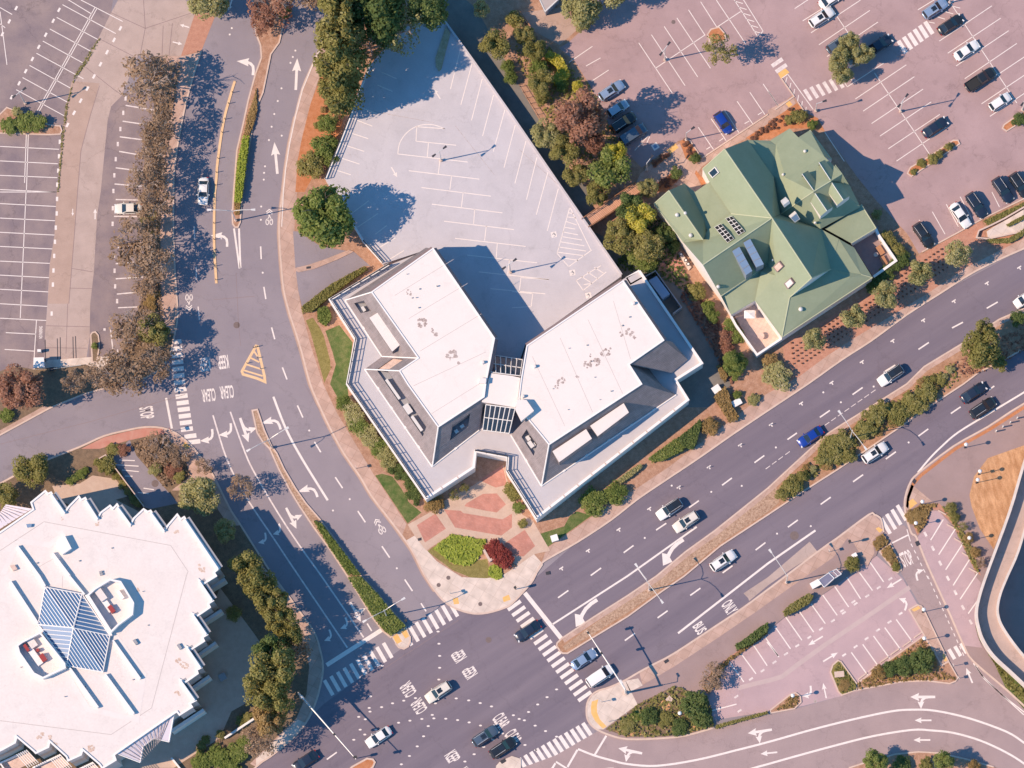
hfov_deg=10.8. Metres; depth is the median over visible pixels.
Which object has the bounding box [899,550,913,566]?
road word
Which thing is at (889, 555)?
shrub
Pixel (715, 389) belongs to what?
utility cabinet
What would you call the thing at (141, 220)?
tree
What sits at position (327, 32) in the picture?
tree
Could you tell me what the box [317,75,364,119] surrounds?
tree
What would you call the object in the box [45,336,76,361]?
entry rails
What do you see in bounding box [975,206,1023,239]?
ramp kerb
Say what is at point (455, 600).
tactile pad
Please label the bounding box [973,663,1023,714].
lane line
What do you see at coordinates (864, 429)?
shrub
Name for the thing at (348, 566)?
hedge
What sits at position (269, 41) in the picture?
median
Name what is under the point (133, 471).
parking lines
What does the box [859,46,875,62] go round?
tree
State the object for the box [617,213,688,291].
weeds
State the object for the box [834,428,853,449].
shrub
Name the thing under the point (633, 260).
shrub
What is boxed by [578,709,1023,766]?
lane line
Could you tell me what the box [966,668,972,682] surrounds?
lane arrow
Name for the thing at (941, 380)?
shrub
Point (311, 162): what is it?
shrub
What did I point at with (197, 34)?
brick walk
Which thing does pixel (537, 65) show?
shrub
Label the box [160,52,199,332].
sidewalk
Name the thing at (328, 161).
shrub
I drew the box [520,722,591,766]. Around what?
crosswalk
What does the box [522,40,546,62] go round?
tree
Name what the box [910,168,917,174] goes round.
shrub
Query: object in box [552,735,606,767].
stop line
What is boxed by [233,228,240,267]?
taper line
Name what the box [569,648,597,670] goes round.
car
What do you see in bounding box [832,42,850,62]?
tree
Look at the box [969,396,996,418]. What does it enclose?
car
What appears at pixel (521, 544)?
brick paving
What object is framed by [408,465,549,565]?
plaza paving
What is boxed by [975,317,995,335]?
tree
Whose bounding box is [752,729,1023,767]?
lane line
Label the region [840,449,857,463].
shrub
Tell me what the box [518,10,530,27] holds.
yard fence
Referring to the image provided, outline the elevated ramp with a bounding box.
[974,460,1023,687]
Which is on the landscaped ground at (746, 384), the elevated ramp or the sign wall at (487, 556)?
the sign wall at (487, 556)
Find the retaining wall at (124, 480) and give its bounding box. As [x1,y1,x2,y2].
[97,454,144,507]
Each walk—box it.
[82,428,164,448]
[181,12,215,55]
[441,0,730,406]
[522,7,575,44]
[562,310,1023,642]
[987,210,1023,237]
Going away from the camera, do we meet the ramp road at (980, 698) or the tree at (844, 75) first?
the ramp road at (980, 698)
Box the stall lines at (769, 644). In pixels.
[712,562,912,710]
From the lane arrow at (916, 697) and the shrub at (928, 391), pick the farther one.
the shrub at (928, 391)
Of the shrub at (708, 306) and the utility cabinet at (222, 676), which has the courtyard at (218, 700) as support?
the utility cabinet at (222, 676)
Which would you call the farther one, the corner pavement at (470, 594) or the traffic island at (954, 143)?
the traffic island at (954, 143)
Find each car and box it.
[114,202,141,214]
[196,177,209,204]
[292,749,319,767]
[365,725,392,748]
[424,680,452,703]
[471,725,498,747]
[488,736,516,759]
[514,619,541,642]
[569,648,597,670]
[585,664,614,687]
[597,79,624,101]
[606,99,629,118]
[609,111,636,133]
[618,123,647,145]
[655,497,683,520]
[672,510,699,532]
[709,549,736,571]
[713,110,732,134]
[796,425,824,447]
[808,6,835,27]
[817,0,838,9]
[825,32,847,54]
[847,59,854,67]
[861,441,888,463]
[868,34,892,55]
[876,364,904,386]
[912,221,934,248]
[921,0,948,19]
[921,116,948,138]
[936,13,963,35]
[949,201,971,228]
[952,39,980,61]
[959,381,987,403]
[964,67,996,92]
[965,191,987,218]
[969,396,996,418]
[988,92,1011,111]
[991,176,1013,203]
[1008,171,1023,198]
[1013,293,1023,308]
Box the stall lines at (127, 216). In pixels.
[110,105,152,351]
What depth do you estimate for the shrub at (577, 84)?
915.26 m
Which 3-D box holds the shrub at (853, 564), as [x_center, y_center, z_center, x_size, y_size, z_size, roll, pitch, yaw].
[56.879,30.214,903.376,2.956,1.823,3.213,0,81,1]
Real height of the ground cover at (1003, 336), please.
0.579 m
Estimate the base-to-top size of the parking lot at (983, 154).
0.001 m
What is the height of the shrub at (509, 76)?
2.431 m
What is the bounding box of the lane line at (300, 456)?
[272,397,328,499]
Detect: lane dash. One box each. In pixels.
[194,226,199,319]
[260,246,425,630]
[327,386,994,759]
[558,302,997,597]
[907,530,963,655]
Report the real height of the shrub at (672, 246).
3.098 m
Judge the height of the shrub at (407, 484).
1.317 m
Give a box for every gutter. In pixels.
[277,116,434,591]
[737,585,909,689]
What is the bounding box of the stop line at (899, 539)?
[891,534,907,543]
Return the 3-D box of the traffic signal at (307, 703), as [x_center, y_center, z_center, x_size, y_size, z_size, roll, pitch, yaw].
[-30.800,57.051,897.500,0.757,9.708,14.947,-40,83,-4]
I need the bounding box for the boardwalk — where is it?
[582,181,641,227]
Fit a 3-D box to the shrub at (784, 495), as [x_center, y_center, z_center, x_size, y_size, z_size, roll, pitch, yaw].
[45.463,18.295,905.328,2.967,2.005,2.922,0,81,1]
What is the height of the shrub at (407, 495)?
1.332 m
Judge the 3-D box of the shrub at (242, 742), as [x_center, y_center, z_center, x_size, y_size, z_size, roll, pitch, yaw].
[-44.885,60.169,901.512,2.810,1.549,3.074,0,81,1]
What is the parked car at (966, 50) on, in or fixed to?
on the parking lot at (983, 154)
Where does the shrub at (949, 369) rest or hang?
on the median at (1007, 328)
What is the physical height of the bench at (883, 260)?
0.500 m
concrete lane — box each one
[47,81,98,303]
[69,0,194,303]
[83,29,144,115]
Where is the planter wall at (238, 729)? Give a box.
[224,718,253,738]
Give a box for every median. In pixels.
[233,0,284,225]
[253,410,402,635]
[353,760,373,767]
[557,320,1023,651]
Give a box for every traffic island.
[0,108,60,133]
[91,333,98,360]
[708,28,724,42]
[771,694,799,711]
[831,661,855,693]
[858,637,956,688]
[909,141,958,174]
[911,606,946,663]
[1004,112,1023,129]
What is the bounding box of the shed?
[539,0,558,14]
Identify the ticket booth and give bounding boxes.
[33,357,44,369]
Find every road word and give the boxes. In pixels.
[139,406,153,417]
[200,357,210,371]
[201,388,215,401]
[218,355,228,368]
[220,385,233,398]
[400,680,415,697]
[411,697,426,713]
[444,749,459,762]
[451,650,466,663]
[462,666,476,679]
[493,713,509,729]
[505,729,520,741]
[693,621,706,634]
[722,600,737,614]
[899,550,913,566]
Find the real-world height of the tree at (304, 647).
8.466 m
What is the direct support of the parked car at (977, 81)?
on the parking lot at (983, 154)
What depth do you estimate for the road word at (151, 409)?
911.12 m
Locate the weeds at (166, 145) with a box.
[122,62,180,355]
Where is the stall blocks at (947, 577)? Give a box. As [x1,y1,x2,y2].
[923,532,972,623]
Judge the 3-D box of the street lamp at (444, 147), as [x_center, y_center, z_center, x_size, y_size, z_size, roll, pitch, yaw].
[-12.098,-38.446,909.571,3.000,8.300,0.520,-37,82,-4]
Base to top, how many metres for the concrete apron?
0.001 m
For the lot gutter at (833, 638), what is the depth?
902.50 m
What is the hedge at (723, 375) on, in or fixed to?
on the landscaped ground at (746, 384)
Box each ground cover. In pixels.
[57,38,99,191]
[131,438,189,486]
[433,533,485,566]
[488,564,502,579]
[703,632,767,692]
[775,695,798,710]
[795,363,960,481]
[833,662,855,692]
[857,639,955,688]
[874,534,900,566]
[913,503,937,532]
[942,506,978,571]
[955,324,1023,376]
[990,657,1023,701]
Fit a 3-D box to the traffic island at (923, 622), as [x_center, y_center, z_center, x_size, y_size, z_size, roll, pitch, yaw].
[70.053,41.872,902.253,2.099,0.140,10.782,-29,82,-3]
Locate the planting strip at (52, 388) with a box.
[0,51,199,429]
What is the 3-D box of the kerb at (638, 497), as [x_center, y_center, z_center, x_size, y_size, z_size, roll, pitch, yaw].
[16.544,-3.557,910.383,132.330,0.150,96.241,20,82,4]
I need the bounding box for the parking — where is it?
[112,440,177,508]
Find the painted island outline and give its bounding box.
[240,344,266,383]
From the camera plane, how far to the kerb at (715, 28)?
918.13 m
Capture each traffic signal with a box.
[298,692,355,758]
[587,631,627,694]
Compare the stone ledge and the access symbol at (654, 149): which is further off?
the access symbol at (654, 149)
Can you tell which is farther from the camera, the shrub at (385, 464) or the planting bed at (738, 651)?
the shrub at (385, 464)
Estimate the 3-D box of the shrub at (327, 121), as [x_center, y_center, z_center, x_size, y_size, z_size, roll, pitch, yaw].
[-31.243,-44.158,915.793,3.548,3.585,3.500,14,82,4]
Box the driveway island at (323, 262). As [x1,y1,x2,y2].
[295,250,352,271]
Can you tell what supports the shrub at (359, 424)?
on the landscaped ground at (746, 384)
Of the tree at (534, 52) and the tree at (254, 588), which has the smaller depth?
the tree at (254, 588)
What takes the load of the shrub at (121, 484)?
on the landscaped ground at (61, 468)
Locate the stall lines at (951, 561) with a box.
[930,520,978,613]
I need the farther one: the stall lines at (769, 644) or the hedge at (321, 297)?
the hedge at (321, 297)
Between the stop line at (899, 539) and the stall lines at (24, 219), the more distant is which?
the stall lines at (24, 219)
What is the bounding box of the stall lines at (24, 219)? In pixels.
[0,0,122,356]
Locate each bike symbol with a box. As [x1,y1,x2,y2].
[185,294,192,309]
[266,209,272,224]
[374,519,385,533]
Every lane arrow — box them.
[201,429,213,442]
[211,232,227,246]
[220,423,231,437]
[238,58,254,74]
[239,418,254,441]
[258,533,266,543]
[263,417,281,429]
[271,142,279,173]
[274,523,280,534]
[285,508,301,527]
[292,59,300,89]
[299,485,318,496]
[324,629,331,640]
[340,617,347,628]
[350,602,365,620]
[575,599,597,626]
[619,746,641,760]
[662,538,683,564]
[749,728,771,742]
[761,751,776,755]
[803,686,811,697]
[809,636,822,644]
[823,653,836,661]
[887,579,901,587]
[899,598,907,610]
[911,693,934,707]
[915,569,922,580]
[915,717,930,722]
[915,737,929,741]
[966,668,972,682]
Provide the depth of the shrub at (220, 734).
902.04 m
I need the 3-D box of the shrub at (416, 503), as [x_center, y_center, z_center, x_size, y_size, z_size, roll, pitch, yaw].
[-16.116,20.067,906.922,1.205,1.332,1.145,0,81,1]
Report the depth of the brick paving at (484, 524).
906.81 m
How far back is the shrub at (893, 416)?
906.37 m
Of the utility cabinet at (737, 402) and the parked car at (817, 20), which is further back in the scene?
the parked car at (817, 20)
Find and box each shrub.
[0,116,17,135]
[0,407,14,422]
[11,106,22,116]
[15,111,35,134]
[31,114,47,132]
[65,477,74,485]
[70,472,79,481]
[76,469,84,478]
[82,466,89,474]
[91,342,97,349]
[93,454,116,475]
[105,442,119,454]
[111,470,122,480]
[117,444,131,456]
[118,479,127,488]
[124,486,133,495]
[129,494,137,503]
[133,500,142,506]
[143,296,155,307]
[147,289,160,299]
[148,305,156,311]
[148,463,161,476]
[163,461,182,478]
[172,470,184,483]
[190,750,213,767]
[196,740,206,751]
[201,735,210,744]
[207,742,231,767]
[215,730,224,738]
[221,755,241,767]
[225,605,241,622]
[226,742,249,763]
[235,716,246,726]
[235,735,251,749]
[242,711,252,721]
[276,6,292,18]
[295,150,327,178]
[309,132,337,160]
[317,114,338,133]
[317,306,331,325]
[320,106,326,112]
[324,152,339,167]
[335,394,352,410]
[342,400,361,421]
[345,409,365,427]
[348,417,369,437]
[355,424,376,444]
[362,431,380,450]
[369,436,387,458]
[376,444,391,460]
[378,450,397,470]
[386,466,396,474]
[394,471,401,479]
[395,463,404,472]
[401,472,410,480]
[403,478,415,489]
[404,489,415,499]
[409,487,420,500]
[413,500,419,506]
[423,495,444,513]
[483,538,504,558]
[490,542,509,562]
[493,548,514,569]
[500,59,514,72]
[502,482,514,493]
[503,70,517,84]
[505,10,524,27]
[507,488,520,501]
[512,502,525,514]
[517,518,527,528]
[529,58,547,73]
[533,91,550,105]
[555,79,568,92]
[572,80,583,91]
[575,20,594,32]
[577,485,608,517]
[603,479,628,505]
[620,716,635,734]
[624,709,641,721]
[627,245,645,265]
[638,257,657,273]
[639,706,657,725]
[658,711,673,727]
[666,239,680,253]
[670,165,683,179]
[671,716,688,736]
[678,690,708,721]
[687,281,706,301]
[688,152,700,163]
[692,707,712,728]
[700,416,720,435]
[701,299,715,315]
[706,310,720,323]
[716,329,733,345]
[718,344,734,357]
[723,317,738,331]
[728,370,741,380]
[731,329,744,343]
[732,390,741,398]
[747,393,760,405]
[761,353,777,367]
[774,485,791,500]
[782,474,803,496]
[784,115,793,124]
[790,110,802,124]
[796,470,810,480]
[798,110,807,120]
[802,463,810,471]
[807,119,818,130]
[809,465,816,474]
[817,434,846,462]
[817,450,831,465]
[822,462,832,470]
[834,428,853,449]
[838,679,850,691]
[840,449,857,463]
[843,556,859,571]
[846,431,855,439]
[852,437,857,446]
[854,418,877,440]
[860,403,885,426]
[866,279,877,293]
[871,209,881,219]
[871,664,885,679]
[872,273,886,287]
[872,535,884,546]
[874,424,883,436]
[875,399,892,415]
[878,264,895,279]
[880,229,892,243]
[882,548,895,562]
[882,660,899,677]
[885,235,897,245]
[886,420,897,428]
[887,402,909,425]
[889,257,905,272]
[890,242,905,256]
[891,562,900,571]
[891,755,910,767]
[893,653,915,677]
[895,251,911,266]
[899,392,929,416]
[904,510,913,523]
[907,507,927,526]
[907,647,934,675]
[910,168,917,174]
[914,381,937,401]
[916,158,925,167]
[916,378,923,385]
[918,756,932,767]
[922,376,930,382]
[927,153,938,164]
[929,374,937,382]
[935,149,943,159]
[935,374,945,385]
[942,373,948,378]
[943,142,953,150]
[944,502,956,513]
[946,365,954,373]
[951,512,960,521]
[963,532,973,543]
[966,759,980,767]
[970,547,981,557]
[991,355,1006,372]
[1010,309,1023,327]
[1011,112,1023,125]
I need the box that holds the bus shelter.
[818,568,841,587]
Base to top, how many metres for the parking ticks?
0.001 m
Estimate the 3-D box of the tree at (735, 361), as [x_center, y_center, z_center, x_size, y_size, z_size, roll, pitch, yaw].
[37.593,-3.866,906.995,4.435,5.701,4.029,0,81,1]
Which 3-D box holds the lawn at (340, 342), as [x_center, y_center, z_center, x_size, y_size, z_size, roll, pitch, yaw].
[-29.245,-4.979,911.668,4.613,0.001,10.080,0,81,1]
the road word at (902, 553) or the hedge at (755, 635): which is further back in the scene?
the road word at (902, 553)
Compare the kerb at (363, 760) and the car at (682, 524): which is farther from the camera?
the car at (682, 524)
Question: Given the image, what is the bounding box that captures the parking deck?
[324,21,621,358]
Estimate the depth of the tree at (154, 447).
907.93 m
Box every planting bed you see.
[606,686,712,736]
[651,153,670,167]
[656,174,679,191]
[680,139,701,162]
[695,171,705,184]
[703,634,766,694]
[746,124,767,139]
[768,103,824,138]
[911,503,980,575]
[975,626,1023,708]
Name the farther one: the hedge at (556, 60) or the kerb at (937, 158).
the hedge at (556, 60)
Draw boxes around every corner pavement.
[407,536,542,612]
[587,681,636,728]
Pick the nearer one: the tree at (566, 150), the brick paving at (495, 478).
the brick paving at (495, 478)
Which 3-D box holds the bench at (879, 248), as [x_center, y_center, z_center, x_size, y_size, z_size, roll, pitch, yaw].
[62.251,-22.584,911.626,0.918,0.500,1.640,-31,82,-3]
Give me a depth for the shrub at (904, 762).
897.93 m
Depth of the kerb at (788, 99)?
916.20 m
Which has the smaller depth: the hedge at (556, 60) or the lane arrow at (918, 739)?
the lane arrow at (918, 739)
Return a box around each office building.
[0,490,227,767]
[328,247,703,521]
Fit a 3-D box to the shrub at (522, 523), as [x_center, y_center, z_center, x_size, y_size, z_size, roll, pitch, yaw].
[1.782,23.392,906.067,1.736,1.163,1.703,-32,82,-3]
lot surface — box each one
[0,0,112,370]
[88,93,152,356]
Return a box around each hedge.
[234,135,249,203]
[234,203,239,214]
[243,89,257,136]
[301,266,367,313]
[314,520,360,575]
[348,576,405,635]
[544,50,570,86]
[614,464,642,483]
[648,438,684,463]
[676,419,701,449]
[714,386,738,422]
[715,711,768,728]
[716,365,727,382]
[735,622,768,650]
[782,593,813,616]
[983,202,1023,225]
[986,228,1023,243]
[1006,215,1023,226]
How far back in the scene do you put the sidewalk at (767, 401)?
908.60 m
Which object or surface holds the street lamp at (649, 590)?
on the median cobbles
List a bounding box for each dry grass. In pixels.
[615,730,649,736]
[655,700,669,711]
[687,725,702,733]
[969,446,1023,548]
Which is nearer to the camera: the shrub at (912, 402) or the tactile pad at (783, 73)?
the shrub at (912, 402)
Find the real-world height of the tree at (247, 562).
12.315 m
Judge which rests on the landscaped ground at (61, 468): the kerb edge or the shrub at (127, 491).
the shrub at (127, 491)
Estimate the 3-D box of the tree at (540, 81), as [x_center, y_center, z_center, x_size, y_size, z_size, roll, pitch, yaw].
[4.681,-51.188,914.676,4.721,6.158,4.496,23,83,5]
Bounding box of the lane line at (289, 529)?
[230,412,363,636]
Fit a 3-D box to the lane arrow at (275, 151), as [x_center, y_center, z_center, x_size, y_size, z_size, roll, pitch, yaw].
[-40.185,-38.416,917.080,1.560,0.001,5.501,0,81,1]
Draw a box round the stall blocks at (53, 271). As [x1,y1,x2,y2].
[50,140,60,315]
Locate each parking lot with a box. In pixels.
[560,0,1023,252]
[709,556,922,719]
[918,511,981,647]
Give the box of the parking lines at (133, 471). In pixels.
[116,460,153,493]
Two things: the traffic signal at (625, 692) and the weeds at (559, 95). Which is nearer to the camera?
the traffic signal at (625, 692)
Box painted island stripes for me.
[244,351,262,376]
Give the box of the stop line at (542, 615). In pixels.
[523,592,561,639]
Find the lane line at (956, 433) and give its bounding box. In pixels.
[918,392,1023,471]
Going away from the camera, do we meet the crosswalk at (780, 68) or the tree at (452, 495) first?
the tree at (452, 495)
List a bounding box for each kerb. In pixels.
[0,51,201,435]
[0,107,61,134]
[0,426,323,767]
[90,331,99,362]
[232,0,285,227]
[251,409,406,637]
[278,53,1023,614]
[350,758,375,767]
[395,636,410,649]
[556,308,1023,653]
[586,512,884,739]
[702,114,767,158]
[707,27,726,44]
[770,692,801,713]
[775,78,794,109]
[830,660,857,695]
[849,751,993,767]
[857,635,957,690]
[879,543,901,572]
[904,403,1023,706]
[907,140,959,176]
[908,604,948,663]
[922,199,1023,251]
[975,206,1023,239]
[1002,111,1023,131]
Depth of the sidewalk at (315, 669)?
903.84 m
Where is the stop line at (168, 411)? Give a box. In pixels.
[165,398,172,428]
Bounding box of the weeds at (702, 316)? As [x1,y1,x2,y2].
[680,283,732,383]
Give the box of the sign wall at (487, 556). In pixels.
[483,549,495,561]
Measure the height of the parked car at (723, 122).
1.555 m
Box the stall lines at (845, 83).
[570,0,1023,233]
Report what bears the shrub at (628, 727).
on the planting bed at (671, 712)
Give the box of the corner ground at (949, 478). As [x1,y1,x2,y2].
[906,405,1023,687]
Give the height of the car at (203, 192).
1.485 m
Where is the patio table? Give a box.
[757,332,763,338]
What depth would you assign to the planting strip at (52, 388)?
912.28 m
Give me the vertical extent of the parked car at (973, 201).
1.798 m
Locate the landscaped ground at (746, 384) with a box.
[294,0,1023,577]
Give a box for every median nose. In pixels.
[392,627,409,647]
[496,756,520,767]
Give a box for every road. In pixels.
[0,0,1010,767]
[257,250,1023,767]
[523,525,1023,767]
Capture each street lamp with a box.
[12,87,26,104]
[207,209,254,221]
[246,427,288,451]
[362,597,404,622]
[432,145,446,161]
[502,258,516,273]
[634,563,663,603]
[659,41,670,61]
[769,549,787,583]
[838,410,866,450]
[897,93,908,112]
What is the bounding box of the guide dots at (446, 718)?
[352,631,557,764]
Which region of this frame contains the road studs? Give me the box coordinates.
[229,27,909,568]
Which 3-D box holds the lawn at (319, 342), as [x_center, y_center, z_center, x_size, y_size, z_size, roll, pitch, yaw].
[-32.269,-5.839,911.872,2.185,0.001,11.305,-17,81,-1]
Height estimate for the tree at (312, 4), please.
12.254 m
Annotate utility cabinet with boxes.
[218,672,226,681]
[550,534,558,542]
[665,695,672,703]
[711,384,721,393]
[731,397,741,407]
[810,579,820,588]
[834,671,843,677]
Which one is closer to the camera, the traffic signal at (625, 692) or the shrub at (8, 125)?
the traffic signal at (625, 692)
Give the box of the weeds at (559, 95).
[514,36,626,166]
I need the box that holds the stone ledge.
[678,252,690,270]
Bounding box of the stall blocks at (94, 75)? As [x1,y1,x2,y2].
[65,26,121,126]
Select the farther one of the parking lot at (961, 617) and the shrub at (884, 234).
the shrub at (884, 234)
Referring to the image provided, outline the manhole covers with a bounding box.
[152,20,798,642]
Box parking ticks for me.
[559,266,1020,569]
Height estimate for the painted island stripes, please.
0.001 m
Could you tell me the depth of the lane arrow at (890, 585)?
903.72 m
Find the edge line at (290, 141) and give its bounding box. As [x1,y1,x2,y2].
[281,52,318,226]
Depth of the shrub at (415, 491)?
906.78 m
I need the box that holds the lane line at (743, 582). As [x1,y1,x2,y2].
[677,530,815,633]
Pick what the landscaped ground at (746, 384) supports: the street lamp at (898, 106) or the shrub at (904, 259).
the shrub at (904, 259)
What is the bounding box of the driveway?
[293,231,369,305]
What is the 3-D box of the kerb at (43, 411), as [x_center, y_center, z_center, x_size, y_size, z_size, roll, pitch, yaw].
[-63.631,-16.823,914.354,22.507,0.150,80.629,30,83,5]
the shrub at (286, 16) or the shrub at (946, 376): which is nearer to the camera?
the shrub at (946, 376)
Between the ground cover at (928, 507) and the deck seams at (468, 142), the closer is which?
the ground cover at (928, 507)
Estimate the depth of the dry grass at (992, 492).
905.52 m
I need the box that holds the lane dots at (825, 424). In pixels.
[766,390,874,468]
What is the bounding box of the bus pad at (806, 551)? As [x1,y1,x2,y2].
[744,542,816,600]
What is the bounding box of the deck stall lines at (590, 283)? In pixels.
[333,47,605,307]
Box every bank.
[295,77,343,191]
[853,753,994,767]
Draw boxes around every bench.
[876,245,884,255]
[879,255,887,265]
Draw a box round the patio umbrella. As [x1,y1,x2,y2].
[744,310,754,317]
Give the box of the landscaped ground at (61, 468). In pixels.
[0,428,321,767]
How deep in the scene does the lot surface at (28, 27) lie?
918.33 m
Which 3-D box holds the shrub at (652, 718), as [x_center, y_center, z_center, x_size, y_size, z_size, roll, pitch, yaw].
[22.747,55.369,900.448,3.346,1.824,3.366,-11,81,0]
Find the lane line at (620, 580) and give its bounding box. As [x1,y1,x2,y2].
[552,527,696,624]
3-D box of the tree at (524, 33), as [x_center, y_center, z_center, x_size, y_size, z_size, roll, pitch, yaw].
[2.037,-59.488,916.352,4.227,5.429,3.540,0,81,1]
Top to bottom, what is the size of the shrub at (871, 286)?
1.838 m
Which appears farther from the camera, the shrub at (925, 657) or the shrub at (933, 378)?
the shrub at (933, 378)
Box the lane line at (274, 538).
[212,415,347,647]
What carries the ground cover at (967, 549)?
on the planting bed at (939, 507)
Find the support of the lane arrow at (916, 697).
on the ramp road at (980, 698)
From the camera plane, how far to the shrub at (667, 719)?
900.33 m
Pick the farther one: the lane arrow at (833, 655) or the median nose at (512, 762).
the lane arrow at (833, 655)
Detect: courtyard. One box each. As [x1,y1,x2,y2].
[52,475,162,525]
[120,588,260,767]
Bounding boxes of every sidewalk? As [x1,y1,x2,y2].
[0,406,48,433]
[34,356,109,368]
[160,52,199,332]
[163,429,238,525]
[250,566,321,765]
[256,720,304,764]
[280,48,405,533]
[542,239,1023,560]
[587,515,883,737]
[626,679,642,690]
[636,116,767,191]
[640,515,881,684]
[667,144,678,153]
[768,98,795,120]
[906,484,931,509]
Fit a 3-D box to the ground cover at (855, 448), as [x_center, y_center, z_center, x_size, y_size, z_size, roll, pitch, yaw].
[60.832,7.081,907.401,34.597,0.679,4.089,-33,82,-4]
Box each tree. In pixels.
[0,363,45,409]
[0,482,19,508]
[11,452,48,489]
[60,368,86,394]
[80,359,115,389]
[94,345,146,396]
[107,215,163,266]
[108,307,162,353]
[117,50,173,114]
[124,157,168,197]
[124,241,175,286]
[130,266,160,296]
[132,342,174,383]
[134,186,174,224]
[135,133,171,173]
[137,105,175,143]
[137,312,170,345]
[138,209,159,233]
[140,430,178,467]
[166,443,191,467]
[178,476,219,516]
[187,0,229,20]
[195,457,212,474]
[213,517,235,543]
[226,473,254,500]
[227,549,263,587]
[239,723,276,757]
[241,564,277,604]
[242,669,285,707]
[246,0,294,34]
[248,647,296,687]
[250,15,273,36]
[251,633,285,669]
[252,582,290,615]
[252,703,287,737]
[253,680,295,718]
[262,607,299,637]
[278,623,303,647]
[278,631,312,659]
[285,0,317,11]
[291,184,355,248]
[312,38,372,86]
[313,10,365,53]
[317,0,362,24]
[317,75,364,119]
[349,0,408,47]
[359,26,389,67]
[380,6,423,56]
[404,0,448,31]
[449,488,460,500]
[458,483,469,492]
[473,0,489,18]
[478,28,510,60]
[513,23,535,43]
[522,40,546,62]
[526,68,554,96]
[529,117,561,148]
[548,133,579,164]
[553,86,607,146]
[560,0,603,29]
[562,162,590,186]
[583,132,604,155]
[586,143,631,188]
[586,180,610,205]
[603,0,624,9]
[603,217,636,255]
[609,141,626,161]
[615,192,645,219]
[625,203,656,233]
[631,228,665,262]
[636,178,658,197]
[654,222,676,242]
[699,661,726,691]
[702,33,737,65]
[722,350,748,372]
[761,360,792,391]
[801,327,826,349]
[828,51,847,71]
[831,58,854,84]
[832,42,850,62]
[838,34,858,53]
[839,303,865,328]
[842,30,859,46]
[849,43,868,66]
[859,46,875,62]
[862,747,889,767]
[872,280,897,308]
[907,259,933,285]
[932,749,954,767]
[944,239,972,267]
[960,329,1002,369]
[960,522,967,530]
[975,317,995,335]
[976,557,985,568]
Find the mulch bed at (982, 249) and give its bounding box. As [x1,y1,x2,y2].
[770,220,1023,391]
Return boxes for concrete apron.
[45,304,89,360]
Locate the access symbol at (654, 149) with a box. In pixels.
[651,142,658,150]
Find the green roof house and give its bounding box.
[654,128,896,357]
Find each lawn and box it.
[306,318,330,381]
[326,325,352,383]
[330,384,348,397]
[375,474,420,522]
[428,548,490,577]
[541,511,591,545]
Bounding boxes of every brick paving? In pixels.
[417,514,445,541]
[445,510,511,534]
[465,493,505,511]
[480,465,506,487]
[504,530,534,555]
[661,257,683,272]
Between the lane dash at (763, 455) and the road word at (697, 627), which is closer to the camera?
the road word at (697, 627)
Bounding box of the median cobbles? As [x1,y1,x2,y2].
[563,488,778,649]
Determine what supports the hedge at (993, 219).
on the landscaped ground at (746, 384)
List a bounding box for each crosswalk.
[171,339,184,384]
[174,387,199,443]
[323,605,458,695]
[507,600,591,701]
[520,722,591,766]
[771,57,787,72]
[803,77,843,100]
[882,504,905,533]
[897,21,933,53]
[948,643,965,659]
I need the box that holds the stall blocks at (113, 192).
[112,96,126,302]
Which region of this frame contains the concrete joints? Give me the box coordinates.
[46,0,190,347]
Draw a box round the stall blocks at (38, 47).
[0,6,60,99]
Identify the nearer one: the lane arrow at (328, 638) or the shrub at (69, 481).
the lane arrow at (328, 638)
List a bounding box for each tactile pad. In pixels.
[393,634,401,643]
[401,629,408,637]
[453,598,458,603]
[503,595,510,601]
[591,700,606,727]
[778,68,788,77]
[909,499,916,507]
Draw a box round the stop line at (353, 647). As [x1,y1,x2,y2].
[326,629,381,666]
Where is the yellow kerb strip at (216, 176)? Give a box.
[213,81,235,282]
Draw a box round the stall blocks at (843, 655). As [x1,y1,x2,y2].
[734,577,901,712]
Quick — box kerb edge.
[906,406,1023,506]
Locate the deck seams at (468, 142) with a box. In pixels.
[373,111,553,180]
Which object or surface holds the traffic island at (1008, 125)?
on the parking lot at (983, 154)
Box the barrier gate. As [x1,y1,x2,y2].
[49,365,79,370]
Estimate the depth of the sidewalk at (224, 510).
909.26 m
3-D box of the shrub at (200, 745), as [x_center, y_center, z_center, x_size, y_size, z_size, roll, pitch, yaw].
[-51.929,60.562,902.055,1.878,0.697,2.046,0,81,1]
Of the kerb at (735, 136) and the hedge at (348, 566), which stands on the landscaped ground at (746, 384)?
the kerb at (735, 136)
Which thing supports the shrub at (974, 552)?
on the corner ground at (949, 478)
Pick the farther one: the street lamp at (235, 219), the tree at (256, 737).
the street lamp at (235, 219)

